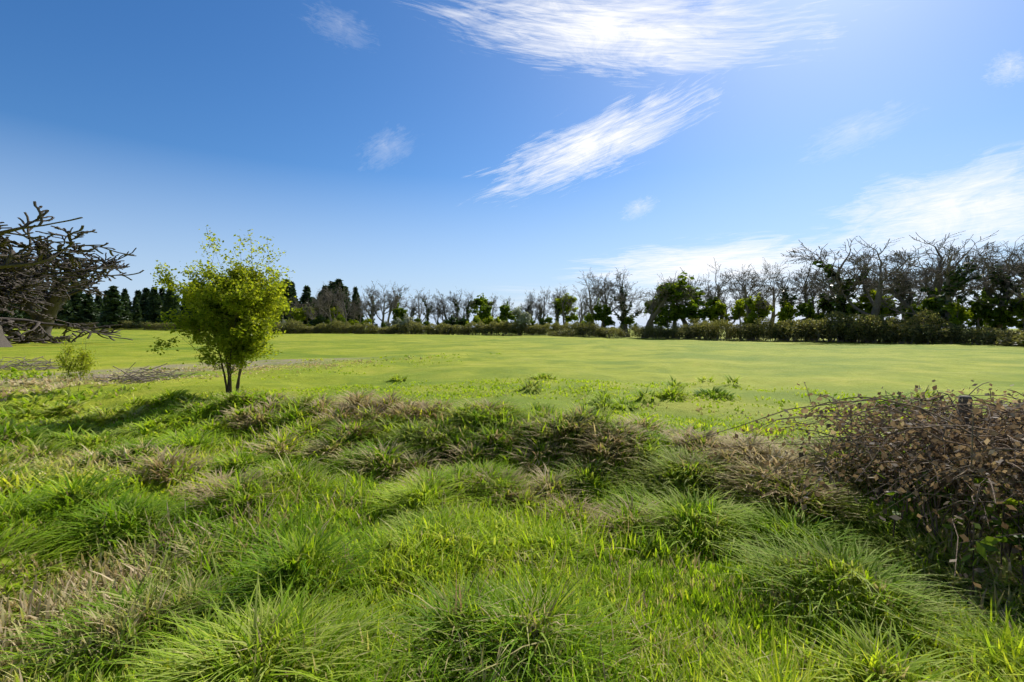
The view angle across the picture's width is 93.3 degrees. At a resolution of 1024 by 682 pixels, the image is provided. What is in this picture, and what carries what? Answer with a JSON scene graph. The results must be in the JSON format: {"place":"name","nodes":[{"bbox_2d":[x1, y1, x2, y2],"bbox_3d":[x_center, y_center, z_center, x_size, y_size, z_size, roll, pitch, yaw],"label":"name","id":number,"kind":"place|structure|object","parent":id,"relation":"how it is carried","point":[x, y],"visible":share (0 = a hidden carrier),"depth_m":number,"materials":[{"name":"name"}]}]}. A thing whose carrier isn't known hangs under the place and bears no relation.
{"place":"outdoors","nodes":[
{"label":"outdoors","id":0,"kind":"place"},
{"bbox_2d":[0,353,1023,681],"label":"meadow grass","id":1,"kind":"structure","parent":0,"point":[544,609],"depth_m":3.57,"materials":[{"name":"green plant"}]},
{"bbox_2d":[0,327,1023,681],"bbox_3d":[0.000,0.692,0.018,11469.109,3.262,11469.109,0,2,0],"label":"meadow ground","id":2,"kind":"structure","parent":0,"point":[842,367],"depth_m":16.25,"materials":[{"name":"green plant"}]},
{"bbox_2d":[0,356,76,369],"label":"brush pile","id":3,"kind":"object","parent":2,"relation":"on","point":[31,364],"visible":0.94,"depth_m":21.05,"materials":[{"name":"brown wood"}]},
{"bbox_2d":[0,258,98,343],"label":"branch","id":4,"kind":"object","parent":2,"relation":"on","point":[17,334],"visible":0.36,"depth_m":56.50,"materials":[{"name":"brown plant"}]},
{"bbox_2d":[44,278,76,328],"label":"spruce","id":5,"kind":"object","parent":2,"relation":"on","point":[64,314],"visible":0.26,"depth_m":165.82,"materials":[{"name":"green plant"}]},
{"bbox_2d":[0,267,132,340],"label":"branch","id":6,"kind":"object","parent":2,"relation":"on","point":[12,283],"visible":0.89,"depth_m":50.38,"materials":[{"name":"brown plant"}]},
{"bbox_2d":[0,201,133,346],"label":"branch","id":7,"kind":"object","parent":2,"relation":"on","point":[11,261],"visible":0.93,"depth_m":43.87,"materials":[{"name":"brown plant"}]},
{"bbox_2d":[0,227,135,339],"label":"branch","id":8,"kind":"object","parent":2,"relation":"on","point":[53,311],"visible":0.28,"depth_m":66.16,"materials":[{"name":"brown plant"}]},
{"bbox_2d":[0,212,143,304],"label":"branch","id":9,"kind":"object","parent":2,"relation":"on","point":[67,270],"visible":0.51,"depth_m":61.57,"materials":[{"name":"brown plant"}]},
{"bbox_2d":[67,279,85,316],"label":"spruce","id":10,"kind":"object","parent":2,"relation":"on","point":[76,299],"visible":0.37,"depth_m":185.36,"materials":[{"name":"green plant"}]},
{"bbox_2d":[54,334,100,390],"bbox_3d":[-12.239,0.605,13.572,0.722,1.827,0.924,1,2,21],"label":"shrub","id":11,"kind":"object","parent":2,"relation":"on","point":[83,358],"visible":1,"depth_m":13.56,"materials":[{"name":"green plant"}]},
{"bbox_2d":[72,294,100,326],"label":"spruce","id":12,"kind":"object","parent":2,"relation":"on","point":[89,311],"visible":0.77,"depth_m":168.32,"materials":[{"name":"green plant"}]},
{"bbox_2d":[95,285,129,329],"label":"spruce","id":13,"kind":"object","parent":2,"relation":"on","point":[113,313],"visible":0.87,"depth_m":166.06,"materials":[{"name":"green plant"}]},
{"bbox_2d":[131,296,142,325],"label":"spruce","id":14,"kind":"object","parent":2,"relation":"on","point":[137,311],"visible":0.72,"depth_m":198.28,"materials":[{"name":"green plant"}]},
{"bbox_2d":[139,288,150,317],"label":"spruce","id":15,"kind":"object","parent":2,"relation":"on","point":[144,297],"visible":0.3,"depth_m":207.05,"materials":[{"name":"green plant"}]},
{"bbox_2d":[93,362,198,383],"bbox_3d":[-12.359,1.062,16.182,3.318,0.590,2.554,0,2,0],"label":"brush pile","id":16,"kind":"object","parent":2,"relation":"on","point":[140,377],"visible":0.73,"depth_m":16.24,"materials":[{"name":"brown wood"}]},
{"bbox_2d":[140,288,162,328],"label":"spruce","id":17,"kind":"object","parent":2,"relation":"on","point":[155,301],"visible":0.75,"depth_m":177.42,"materials":[{"name":"green plant"}]},
{"bbox_2d":[156,286,183,323],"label":"spruce","id":18,"kind":"object","parent":2,"relation":"on","point":[170,301],"visible":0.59,"depth_m":174.51,"materials":[{"name":"green plant"}]},
{"bbox_2d":[146,225,295,392],"bbox_3d":[-7.633,-0.777,13.028,3.613,4.774,3.311,0,2,-17],"label":"tree","id":19,"kind":"object","parent":2,"relation":"on","point":[235,315],"visible":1,"depth_m":12.65,"materials":[{"name":"green plant"}]},
{"bbox_2d":[276,279,298,324],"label":"spruce","id":20,"kind":"object","parent":2,"relation":"on","point":[289,292],"visible":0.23,"depth_m":167.67,"materials":[{"name":"green plant"}]},
{"bbox_2d":[271,319,305,333],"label":"hedge","id":21,"kind":"object","parent":2,"relation":"on","point":[292,324],"visible":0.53,"depth_m":127.37,"materials":[{"name":"green plant"}]},
{"bbox_2d":[299,285,315,324],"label":"spruce","id":22,"kind":"object","parent":2,"relation":"on","point":[305,297],"visible":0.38,"depth_m":163.82,"materials":[{"name":"green plant"}]},
{"bbox_2d":[315,285,336,322],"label":"spruce","id":23,"kind":"object","parent":2,"relation":"on","point":[323,295],"visible":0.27,"depth_m":164.27,"materials":[{"name":"green plant"}]},
{"bbox_2d":[310,282,342,322],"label":"bare tree","id":24,"kind":"object","parent":2,"relation":"on","point":[328,297],"visible":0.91,"depth_m":147.42,"materials":[{"name":"grey plant"}]},
{"bbox_2d":[313,319,344,333],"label":"hedge","id":25,"kind":"object","parent":2,"relation":"on","point":[330,323],"visible":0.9,"depth_m":127.38,"materials":[{"name":"green plant"}]},
{"bbox_2d":[331,278,349,320],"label":"spruce","id":26,"kind":"object","parent":2,"relation":"on","point":[337,281],"visible":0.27,"depth_m":168.79,"materials":[{"name":"green plant"}]},
{"bbox_2d":[328,282,362,323],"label":"bare tree","id":27,"kind":"object","parent":2,"relation":"on","point":[340,296],"visible":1,"depth_m":142.25,"materials":[{"name":"grey plant"}]},
{"bbox_2d":[347,286,364,328],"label":"spruce","id":28,"kind":"object","parent":2,"relation":"on","point":[354,296],"visible":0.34,"depth_m":168.31,"materials":[{"name":"green plant"}]},
{"bbox_2d":[343,320,376,333],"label":"hedge","id":29,"kind":"object","parent":2,"relation":"on","point":[370,327],"visible":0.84,"depth_m":127.43,"materials":[{"name":"green plant"}]},
{"bbox_2d":[358,281,382,324],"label":"ivy tree","id":30,"kind":"object","parent":2,"relation":"on","point":[370,295],"visible":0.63,"depth_m":158.16,"materials":[{"name":"grey plant"}]},
{"bbox_2d":[359,291,384,324],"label":"bare tree","id":31,"kind":"object","parent":2,"relation":"on","point":[375,307],"visible":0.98,"depth_m":145.16,"materials":[{"name":"grey plant"}]},
{"bbox_2d":[364,283,409,330],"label":"bare tree","id":32,"kind":"object","parent":2,"relation":"on","point":[383,307],"visible":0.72,"depth_m":147.15,"materials":[{"name":"grey plant"}]},
{"bbox_2d":[386,320,423,333],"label":"hedge","id":33,"kind":"object","parent":2,"relation":"on","point":[408,326],"visible":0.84,"depth_m":127.32,"materials":[{"name":"green plant"}]},
{"bbox_2d":[416,290,434,321],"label":"ivy tree","id":34,"kind":"object","parent":2,"relation":"on","point":[428,311],"visible":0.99,"depth_m":149.80,"materials":[{"name":"grey plant"}]},
{"bbox_2d":[415,322,454,334],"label":"hedge","id":35,"kind":"object","parent":2,"relation":"on","point":[441,324],"visible":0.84,"depth_m":127.31,"materials":[{"name":"green plant"}]},
{"bbox_2d":[431,290,456,319],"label":"bare tree","id":36,"kind":"object","parent":2,"relation":"on","point":[442,302],"visible":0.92,"depth_m":151.49,"materials":[{"name":"grey plant"}]},
{"bbox_2d":[447,288,468,333],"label":"tree","id":37,"kind":"object","parent":2,"relation":"on","point":[456,305],"visible":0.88,"depth_m":154.15,"materials":[{"name":"grey plant"}]},
{"bbox_2d":[444,321,485,334],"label":"hedge","id":38,"kind":"object","parent":2,"relation":"on","point":[459,327],"visible":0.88,"depth_m":127.18,"materials":[{"name":"green plant"}]},
{"bbox_2d":[469,293,494,333],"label":"leafy tree","id":39,"kind":"object","parent":2,"relation":"on","point":[478,302],"visible":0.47,"depth_m":158.48,"materials":[{"name":"green plant"}]},
{"bbox_2d":[477,320,512,335],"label":"hedge","id":40,"kind":"object","parent":2,"relation":"on","point":[489,324],"visible":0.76,"depth_m":127.15,"materials":[{"name":"green plant"}]},
{"bbox_2d":[499,299,515,321],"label":"leafy tree","id":41,"kind":"object","parent":2,"relation":"on","point":[504,313],"visible":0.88,"depth_m":146.00,"materials":[{"name":"green plant"}]},
{"bbox_2d":[490,319,530,334],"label":"hedge","id":42,"kind":"object","parent":2,"relation":"on","point":[514,324],"visible":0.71,"depth_m":127.13,"materials":[{"name":"green plant"}]},
{"bbox_2d":[511,306,530,335],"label":"tree","id":43,"kind":"object","parent":2,"relation":"on","point":[523,317],"visible":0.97,"depth_m":127.60,"materials":[{"name":"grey plant"}]},
{"bbox_2d":[520,323,560,334],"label":"hedge","id":44,"kind":"object","parent":2,"relation":"on","point":[542,327],"visible":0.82,"depth_m":127.31,"materials":[{"name":"green plant"}]},
{"bbox_2d":[529,286,554,319],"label":"bare tree","id":45,"kind":"object","parent":2,"relation":"on","point":[544,310],"visible":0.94,"depth_m":151.63,"materials":[{"name":"grey plant"}]},
{"bbox_2d":[546,328,583,336],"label":"hedge","id":46,"kind":"object","parent":2,"relation":"on","point":[566,332],"visible":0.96,"depth_m":86.62,"materials":[{"name":"green plant"}]},
{"bbox_2d":[552,293,578,322],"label":"leafy tree","id":47,"kind":"object","parent":2,"relation":"on","point":[569,318],"visible":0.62,"depth_m":152.97,"materials":[{"name":"green plant"}]},
{"bbox_2d":[553,286,577,324],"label":"tree","id":48,"kind":"object","parent":2,"relation":"on","point":[569,311],"visible":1,"depth_m":149.26,"materials":[{"name":"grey plant"}]},
{"bbox_2d":[570,319,603,336],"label":"hedge","id":49,"kind":"object","parent":2,"relation":"on","point":[592,325],"visible":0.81,"depth_m":84.74,"materials":[{"name":"green plant"}]},
{"bbox_2d":[577,272,603,331],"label":"bare tree","id":50,"kind":"object","parent":2,"relation":"on","point":[592,280],"visible":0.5,"depth_m":98.03,"materials":[{"name":"grey plant"}]},
{"bbox_2d":[592,298,614,327],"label":"leafy tree","id":51,"kind":"object","parent":2,"relation":"on","point":[601,313],"visible":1,"depth_m":89.74,"materials":[{"name":"green plant"}]},
{"bbox_2d":[586,326,626,337],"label":"hedge","id":52,"kind":"object","parent":2,"relation":"on","point":[606,332],"visible":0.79,"depth_m":81.05,"materials":[{"name":"green plant"}]},
{"bbox_2d":[578,271,644,335],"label":"bare tree","id":53,"kind":"object","parent":2,"relation":"on","point":[609,284],"visible":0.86,"depth_m":92.65,"materials":[{"name":"grey plant"}]},
{"bbox_2d":[595,281,647,336],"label":"bare tree","id":54,"kind":"object","parent":2,"relation":"on","point":[624,309],"visible":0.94,"depth_m":91.17,"materials":[{"name":"grey plant"}]},
{"bbox_2d":[612,267,652,336],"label":"ivy tree","id":55,"kind":"object","parent":2,"relation":"on","point":[621,292],"visible":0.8,"depth_m":94.80,"materials":[{"name":"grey plant"}]},
{"bbox_2d":[625,324,671,338],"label":"hedge","id":56,"kind":"object","parent":2,"relation":"on","point":[648,330],"visible":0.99,"depth_m":76.93,"materials":[{"name":"green plant"}]},
{"bbox_2d":[632,273,693,337],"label":"bare tree","id":57,"kind":"object","parent":2,"relation":"on","point":[682,320],"visible":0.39,"depth_m":80.84,"materials":[{"name":"grey plant"}]},
{"bbox_2d":[655,300,680,329],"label":"leafy tree","id":58,"kind":"object","parent":2,"relation":"on","point":[667,313],"visible":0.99,"depth_m":79.17,"materials":[{"name":"green plant"}]},
{"bbox_2d":[649,326,693,338],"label":"hedge","id":59,"kind":"object","parent":2,"relation":"on","point":[680,335],"visible":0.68,"depth_m":73.21,"materials":[{"name":"green plant"}]},
{"bbox_2d":[641,273,715,337],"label":"bare tree","id":60,"kind":"object","parent":2,"relation":"on","point":[652,317],"visible":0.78,"depth_m":79.78,"materials":[{"name":"grey plant"}]},
{"bbox_2d":[656,272,726,337],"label":"leafy tree","id":61,"kind":"object","parent":2,"relation":"on","point":[688,311],"visible":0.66,"depth_m":78.58,"materials":[{"name":"green plant"}]},
{"bbox_2d":[665,322,725,339],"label":"hedge","id":62,"kind":"object","parent":2,"relation":"on","point":[697,328],"visible":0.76,"depth_m":71.59,"materials":[{"name":"green plant"}]},
{"bbox_2d":[686,318,743,340],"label":"hedge","id":63,"kind":"object","parent":2,"relation":"on","point":[718,325],"visible":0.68,"depth_m":69.20,"materials":[{"name":"green plant"}]},
{"bbox_2d":[704,300,729,338],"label":"leafy tree","id":64,"kind":"object","parent":2,"relation":"on","point":[719,307],"visible":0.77,"depth_m":76.19,"materials":[{"name":"green plant"}]},
{"bbox_2d":[699,258,739,300],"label":"bare tree","id":65,"kind":"object","parent":2,"relation":"on","point":[719,290],"visible":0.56,"depth_m":87.88,"materials":[{"name":"grey plant"}]},
{"bbox_2d":[698,283,746,334],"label":"ivy tree","id":66,"kind":"object","parent":2,"relation":"on","point":[710,297],"visible":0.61,"depth_m":78.84,"materials":[{"name":"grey plant"}]},
{"bbox_2d":[730,298,749,338],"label":"leafy tree","id":67,"kind":"object","parent":2,"relation":"on","point":[739,306],"visible":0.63,"depth_m":75.33,"materials":[{"name":"green plant"}]},
{"bbox_2d":[719,264,780,339],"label":"bare tree","id":68,"kind":"object","parent":2,"relation":"on","point":[764,295],"visible":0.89,"depth_m":71.47,"materials":[{"name":"grey plant"}]},
{"bbox_2d":[724,264,778,337],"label":"bare tree","id":69,"kind":"object","parent":2,"relation":"on","point":[742,279],"visible":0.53,"depth_m":82.50,"materials":[{"name":"grey plant"}]},
{"bbox_2d":[723,317,786,341],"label":"hedge","id":70,"kind":"object","parent":2,"relation":"on","point":[741,326],"visible":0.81,"depth_m":65.66,"materials":[{"name":"green plant"}]},
{"bbox_2d":[744,292,773,339],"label":"leafy tree","id":71,"kind":"object","parent":2,"relation":"on","point":[755,314],"visible":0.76,"depth_m":71.50,"materials":[{"name":"green plant"}]},
{"bbox_2d":[744,257,795,330],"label":"bare tree","id":72,"kind":"object","parent":2,"relation":"on","point":[773,315],"visible":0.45,"depth_m":83.79,"materials":[{"name":"grey plant"}]},
{"bbox_2d":[738,321,814,341],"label":"hedge","id":73,"kind":"object","parent":2,"relation":"on","point":[791,330],"visible":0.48,"depth_m":62.46,"materials":[{"name":"green plant"}]},
{"bbox_2d":[775,300,798,339],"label":"leafy tree","id":74,"kind":"object","parent":2,"relation":"on","point":[787,311],"visible":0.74,"depth_m":68.12,"materials":[{"name":"green plant"}]},
{"bbox_2d":[759,270,832,339],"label":"ivy tree","id":75,"kind":"object","parent":2,"relation":"on","point":[785,295],"visible":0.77,"depth_m":69.94,"materials":[{"name":"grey plant"}]},
{"bbox_2d":[789,248,828,339],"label":"bare tree","id":76,"kind":"object","parent":2,"relation":"on","point":[805,280],"visible":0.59,"depth_m":71.44,"materials":[{"name":"grey plant"}]},
{"bbox_2d":[795,297,825,340],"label":"leafy tree","id":77,"kind":"object","parent":2,"relation":"on","point":[806,310],"visible":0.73,"depth_m":65.61,"materials":[{"name":"green plant"}]},
{"bbox_2d":[794,271,834,339],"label":"bare tree","id":78,"kind":"object","parent":2,"relation":"on","point":[806,300],"visible":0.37,"depth_m":69.21,"materials":[{"name":"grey plant"}]},
{"bbox_2d":[770,308,860,341],"bbox_3d":[38.436,-1.930,61.068,6.670,4.432,9.998,-1,2,-37],"label":"hedge","id":79,"kind":"object","parent":2,"relation":"on","point":[838,315],"visible":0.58,"depth_m":60.19,"materials":[{"name":"green plant"}]},
{"bbox_2d":[781,236,889,340],"bbox_3d":[42.455,-6.516,63.711,12.330,14.722,12.592,1,2,31],"label":"ivy tree","id":80,"kind":"object","parent":2,"relation":"on","point":[840,304],"visible":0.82,"depth_m":63.23,"materials":[{"name":"green plant"}]},
{"bbox_2d":[786,311,890,342],"bbox_3d":[39.827,-1.665,59.264,6.843,3.958,10.258,-1,2,-26],"label":"hedge","id":81,"kind":"object","parent":2,"relation":"on","point":[859,316],"visible":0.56,"depth_m":58.17,"materials":[{"name":"green plant"}]},
{"bbox_2d":[832,298,863,320],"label":"leafy tree","id":82,"kind":"object","parent":2,"relation":"on","point":[851,309],"visible":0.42,"depth_m":62.34,"materials":[{"name":"green plant"}]},
{"bbox_2d":[678,380,1023,587],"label":"bramble bush","id":83,"kind":"object","parent":2,"relation":"on","point":[980,444],"visible":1,"depth_m":3.98,"materials":[{"name":"brown plant"}]},
{"bbox_2d":[810,312,900,342],"bbox_3d":[41.119,-1.546,57.486,6.020,3.798,9.025,0,2,-18],"label":"hedge","id":84,"kind":"object","parent":2,"relation":"on","point":[879,327],"visible":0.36,"depth_m":55.38,"materials":[{"name":"green plant"}]},
{"bbox_2d":[845,243,889,315],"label":"ivy tree","id":85,"kind":"object","parent":2,"relation":"on","point":[856,298],"visible":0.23,"depth_m":69.62,"materials":[{"name":"green plant"}]},
{"bbox_2d":[857,289,896,320],"bbox_3d":[45.918,-3.208,61.433,3.168,6.863,4.292,-1,2,-30],"label":"leafy tree","id":86,"kind":"object","parent":2,"relation":"on","point":[868,307],"visible":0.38,"depth_m":60.88,"materials":[{"name":"green plant"}]},
{"bbox_2d":[826,321,935,343],"bbox_3d":[42.442,-1.063,55.492,6.118,2.911,11.143,0,2,-15],"label":"hedge","id":87,"kind":"object","parent":2,"relation":"on","point":[911,330],"visible":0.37,"depth_m":52.52,"materials":[{"name":"green plant"}]},
{"bbox_2d":[809,236,978,341],"bbox_3d":[45.223,-6.404,57.901,10.009,13.469,15.838,-1,2,-31],"label":"bare tree","id":88,"kind":"object","parent":2,"relation":"on","point":[879,295],"visible":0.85,"depth_m":58.40,"materials":[{"name":"grey plant"}]},
{"bbox_2d":[845,306,957,343],"bbox_3d":[43.281,-1.698,53.843,6.692,4.338,10.031,-1,2,-43],"label":"hedge","id":89,"kind":"object","parent":2,"relation":"on","point":[943,324],"visible":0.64,"depth_m":53.12,"materials":[{"name":"green plant"}]},
{"bbox_2d":[865,255,975,319],"bbox_3d":[54.487,-5.586,64.051,16.475,11.856,6.965,0,2,17],"label":"ivy tree","id":90,"kind":"object","parent":2,"relation":"on","point":[907,297],"visible":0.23,"depth_m":64.58,"materials":[{"name":"green plant"}]},
{"bbox_2d":[920,287,952,341],"bbox_3d":[49.231,-2.963,55.619,3.243,6.545,3.846,0,2,-14],"label":"leafy tree","id":91,"kind":"object","parent":2,"relation":"on","point":[933,305],"visible":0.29,"depth_m":55.84,"materials":[{"name":"green plant"}]},
{"bbox_2d":[862,230,1023,322],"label":"bare tree","id":92,"kind":"object","parent":2,"relation":"on","point":[938,280],"visible":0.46,"depth_m":57.33,"materials":[{"name":"grey plant"}]},
{"bbox_2d":[865,235,1023,342],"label":"ivy tree","id":93,"kind":"object","parent":2,"relation":"on","point":[949,289],"visible":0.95,"depth_m":52.51,"materials":[{"name":"green plant"}]},
{"bbox_2d":[879,323,1009,344],"bbox_3d":[45.129,-0.711,50.281,6.253,2.432,11.388,-1,2,-32],"label":"hedge","id":94,"kind":"object","parent":2,"relation":"on","point":[963,327],"visible":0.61,"depth_m":49.58,"materials":[{"name":"green plant"}]},
{"bbox_2d":[876,472,1023,592],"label":"bush","id":95,"kind":"object","parent":2,"relation":"on","point":[987,543],"visible":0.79,"depth_m":3.48,"materials":[{"name":"green plant"}]},
{"bbox_2d":[942,299,973,329],"bbox_3d":[47.906,-2.093,52.349,4.129,4.991,2.513,-1,2,-36],"label":"leafy tree","id":96,"kind":"object","parent":2,"relation":"on","point":[962,314],"visible":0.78,"depth_m":52.26,"materials":[{"name":"green plant"}]},
{"bbox_2d":[906,328,1012,344],"bbox_3d":[45.712,-0.395,48.619,5.441,1.828,9.910,-1,2,-29],"label":"hedge","id":97,"kind":"object","parent":2,"relation":"on","point":[964,336],"visible":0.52,"depth_m":49.04,"materials":[{"name":"green plant"}]},
{"bbox_2d":[957,395,972,464],"bbox_3d":[4.438,1.083,4.768,0.199,1.104,0.113,-2,3,-56],"label":"fence post","id":98,"kind":"object","parent":2,"relation":"on","point":[964,402],"visible":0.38,"depth_m":4.68,"materials":[{"name":"brown wood"}]},
{"bbox_2d":[964,287,1000,326],"bbox_3d":[52.585,-2.869,54.491,3.141,6.340,3.725,0,2,-10],"label":"leafy tree","id":99,"kind":"object","parent":2,"relation":"on","point":[983,314],"visible":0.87,"depth_m":53.71,"materials":[{"name":"green plant"}]},
{"bbox_2d":[963,235,1023,330],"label":"ivy tree","id":100,"kind":"object","parent":2,"relation":"on","point":[1005,281],"visible":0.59,"depth_m":54.89,"materials":[{"name":"green plant"}]},
{"bbox_2d":[967,248,1023,299],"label":"bare tree","id":101,"kind":"object","parent":2,"relation":"on","point":[1013,286],"visible":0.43,"depth_m":55.04,"materials":[{"name":"grey plant"}]},
{"bbox_2d":[972,329,1022,344],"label":"hedge","id":102,"kind":"object","parent":2,"relation":"on","point":[996,334],"visible":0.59,"depth_m":45.14,"materials":[{"name":"green plant"}]},
{"bbox_2d":[983,300,1013,328],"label":"leafy tree","id":103,"kind":"object","parent":2,"relation":"on","point":[1000,320],"visible":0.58,"depth_m":54.00,"materials":[{"name":"green plant"}]},
{"bbox_2d":[1002,293,1023,330],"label":"leafy tree","id":104,"kind":"object","parent":2,"relation":"on","point":[1018,314],"visible":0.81,"depth_m":52.21,"materials":[{"name":"green plant"}]},
{"bbox_2d":[0,0,1023,328],"label":"sky","id":105,"kind":"structure","parent":0,"point":[509,149],"materials":[{"name":"blue"}]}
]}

